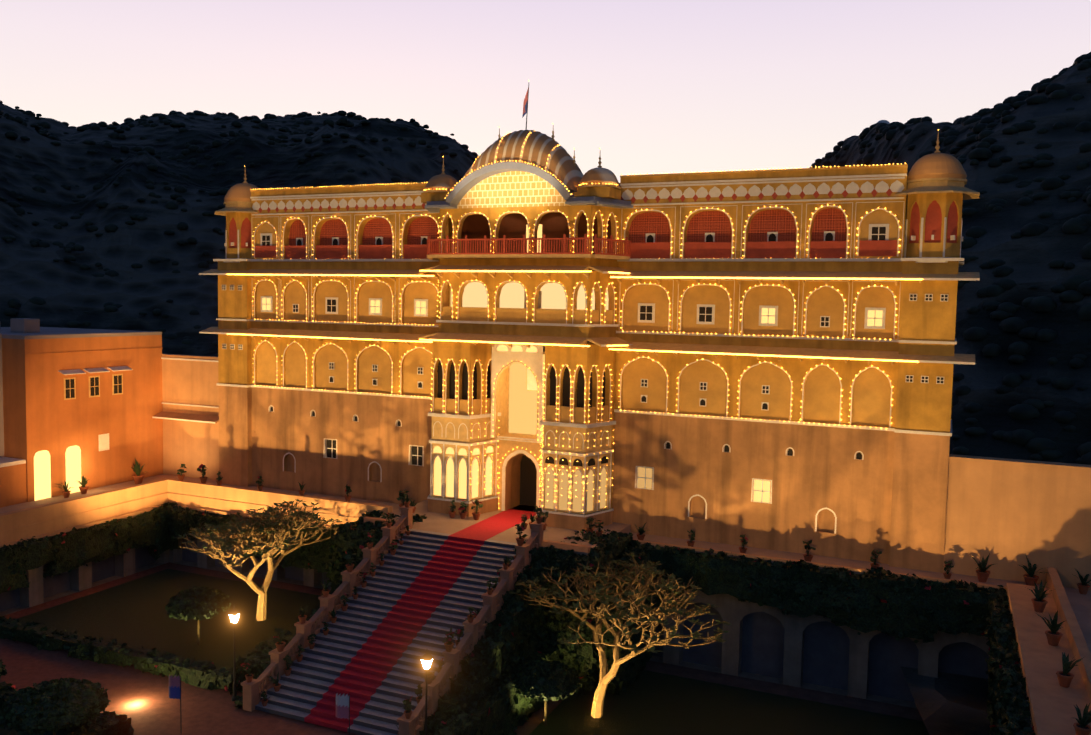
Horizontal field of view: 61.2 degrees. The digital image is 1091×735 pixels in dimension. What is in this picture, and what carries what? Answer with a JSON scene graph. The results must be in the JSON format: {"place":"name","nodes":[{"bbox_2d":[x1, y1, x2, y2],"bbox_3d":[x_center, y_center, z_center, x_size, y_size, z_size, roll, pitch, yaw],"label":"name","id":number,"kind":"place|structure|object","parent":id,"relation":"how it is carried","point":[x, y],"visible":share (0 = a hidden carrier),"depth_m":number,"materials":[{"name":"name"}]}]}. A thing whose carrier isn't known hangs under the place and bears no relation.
{"place":"outdoors","nodes":[
{"label":"outdoors","id":0,"kind":"place"},
{"bbox_2d":[0,318,218,507],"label":"annex building","id":1,"kind":"structure","parent":0,"point":[97,408],"depth_m":65.89,"materials":[{"name":"orange paint"}]},
{"bbox_2d":[0,551,922,734],"bbox_3d":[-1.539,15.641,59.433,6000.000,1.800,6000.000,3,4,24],"label":"paved path","id":2,"kind":"structure","parent":0,"point":[145,703],"depth_m":45.57,"materials":[{"name":"beige stone"}]},
{"bbox_2d":[228,605,240,700],"bbox_3d":[-14.538,13.311,43.114,0.560,4.570,0.460,3,4,24],"label":"lamp post","id":3,"kind":"object","parent":2,"relation":"on","point":[234,614],"visible":0.96,"depth_m":43.04,"materials":[{"name":"metal"}]},
{"bbox_2d":[169,675,349,734],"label":"garden flags","id":4,"kind":"object","parent":2,"relation":"on","point":[342,706],"visible":1,"depth_m":38.36,"materials":[{"name":"fabric"}]},
{"bbox_2d":[234,542,560,734],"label":"stair flank shrubs","id":5,"kind":"object","parent":2,"relation":"on","point":[515,632],"visible":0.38,"depth_m":44.97,"materials":[{"name":"green plant"}]},
{"bbox_2d":[420,649,433,734],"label":"lamp post","id":6,"kind":"object","parent":2,"relation":"on","point":[426,658],"visible":1,"depth_m":38.01,"materials":[{"name":"metal"}]},
{"bbox_2d":[509,551,731,717],"bbox_3d":[3.445,13.438,46.130,12.682,8.190,9.294,10,9,64],"label":"frangipani tree","id":7,"kind":"object","parent":2,"relation":"on","point":[606,677],"visible":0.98,"depth_m":44.90,"materials":[{"name":"green plant"}]},
{"bbox_2d":[0,569,928,734],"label":"garden lawns and paths","id":8,"kind":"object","parent":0,"point":[131,613],"visible":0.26,"depth_m":49.27,"materials":[{"name":"green plant"}]},
{"bbox_2d":[0,659,6,679],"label":"shrub","id":9,"kind":"object","parent":8,"relation":"on","point":[3,671],"visible":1,"depth_m":40.66,"materials":[{"name":"green plant"}]},
{"bbox_2d":[0,677,110,734],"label":"bush","id":10,"kind":"object","parent":8,"relation":"on","point":[42,707],"visible":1,"depth_m":37.24,"materials":[{"name":"green plant"}]},
{"bbox_2d":[165,585,230,644],"bbox_3d":[-18.789,13.443,49.793,3.465,3.198,3.426,3,4,24],"label":"topiary","id":11,"kind":"object","parent":8,"relation":"on","point":[197,603],"visible":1,"depth_m":48.97,"materials":[{"name":"green plant"}]},
{"bbox_2d":[178,499,341,620],"bbox_3d":[-16.271,11.254,54.732,8.044,6.976,11.287,3,4,24],"label":"frangipani tree","id":12,"kind":"object","parent":8,"relation":"on","point":[270,527],"visible":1,"depth_m":52.78,"materials":[{"name":"green plant"}]},
{"bbox_2d":[0,610,561,734],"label":"garden hedges","id":13,"kind":"object","parent":8,"relation":"on","point":[504,708],"visible":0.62,"depth_m":44.93,"materials":[{"name":"green plant"}]},
{"bbox_2d":[0,513,1033,732],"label":"garden walls","id":14,"kind":"structure","parent":8,"relation":"on","point":[778,646],"depth_m":51.46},
{"bbox_2d":[513,660,581,725],"bbox_3d":[-0.014,15.977,44.984,3.454,3.138,3.443,3,4,24],"label":"topiary","id":15,"kind":"object","parent":8,"relation":"on","point":[544,680],"visible":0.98,"depth_m":44.14,"materials":[{"name":"green plant"}]},
{"bbox_2d":[0,63,1090,734],"bbox_3d":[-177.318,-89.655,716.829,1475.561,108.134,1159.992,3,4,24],"label":"hills","id":16,"kind":"structure","parent":0,"point":[948,703],"depth_m":201.57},
{"bbox_2d":[0,52,1090,464],"bbox_3d":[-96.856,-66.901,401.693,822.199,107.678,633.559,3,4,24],"label":"hill scrub","id":17,"kind":"object","parent":16,"relation":"on","point":[1042,448],"visible":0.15,"depth_m":107.42,"materials":[{"name":"plant"}]},
{"bbox_2d":[877,120,889,123],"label":"hill turret","id":18,"kind":"object","parent":16,"relation":"on","point":[885,121],"visible":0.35,"depth_m":230.01,"materials":[{"name":"stone"}]},
{"bbox_2d":[0,474,1090,652],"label":"terrace","id":19,"kind":"structure","parent":0,"point":[447,524],"depth_m":53.85,"materials":[{"name":"beige stone"}]},
{"bbox_2d":[199,168,439,504],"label":"palace wing","id":20,"kind":"structure","parent":19,"relation":"on","point":[278,429],"depth_m":64.35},
{"bbox_2d":[241,506,544,734],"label":"grand staircase","id":21,"kind":"structure","parent":19,"relation":"on","point":[421,592],"depth_m":45.66,"materials":[{"name":"stone"}]},
{"bbox_2d":[0,502,1035,734],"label":"ivy creepers","id":22,"kind":"object","parent":19,"relation":"on","point":[900,607],"visible":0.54,"depth_m":49.30,"materials":[{"name":"green plant"}]},
{"bbox_2d":[418,157,632,530],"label":"entrance pavilion","id":23,"kind":"structure","parent":19,"relation":"on","point":[492,193],"depth_m":56.11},
{"bbox_2d":[460,85,582,190],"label":"dome","id":24,"kind":"structure","parent":23,"relation":"on","point":[561,165],"depth_m":54.99,"materials":[{"name":"metal"}]},
{"bbox_2d":[0,478,1090,734],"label":"terrace parapets","id":25,"kind":"object","parent":19,"relation":"on","point":[1052,708],"visible":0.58,"depth_m":53.62,"materials":[{"name":"paint"}]},
{"bbox_2d":[55,459,1090,734],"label":"potted plants","id":26,"kind":"object","parent":19,"relation":"on","point":[1065,675],"visible":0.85,"depth_m":47.07,"materials":[{"name":"green plant"}]},
{"bbox_2d":[609,131,979,572],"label":"palace wing","id":27,"kind":"structure","parent":19,"relation":"on","point":[854,490],"depth_m":51.70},
{"bbox_2d":[943,454,1090,590],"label":"boundary wall","id":28,"kind":"structure","parent":19,"relation":"on","point":[1007,514],"depth_m":47.30,"materials":[{"name":"paint"}]},
{"bbox_2d":[0,0,1090,182],"label":"sky","id":29,"kind":"structure","parent":0,"point":[657,86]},
{"bbox_2d":[233,80,938,510],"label":"string lights","id":30,"kind":"object","parent":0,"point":[591,304],"visible":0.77,"depth_m":54.62}
]}

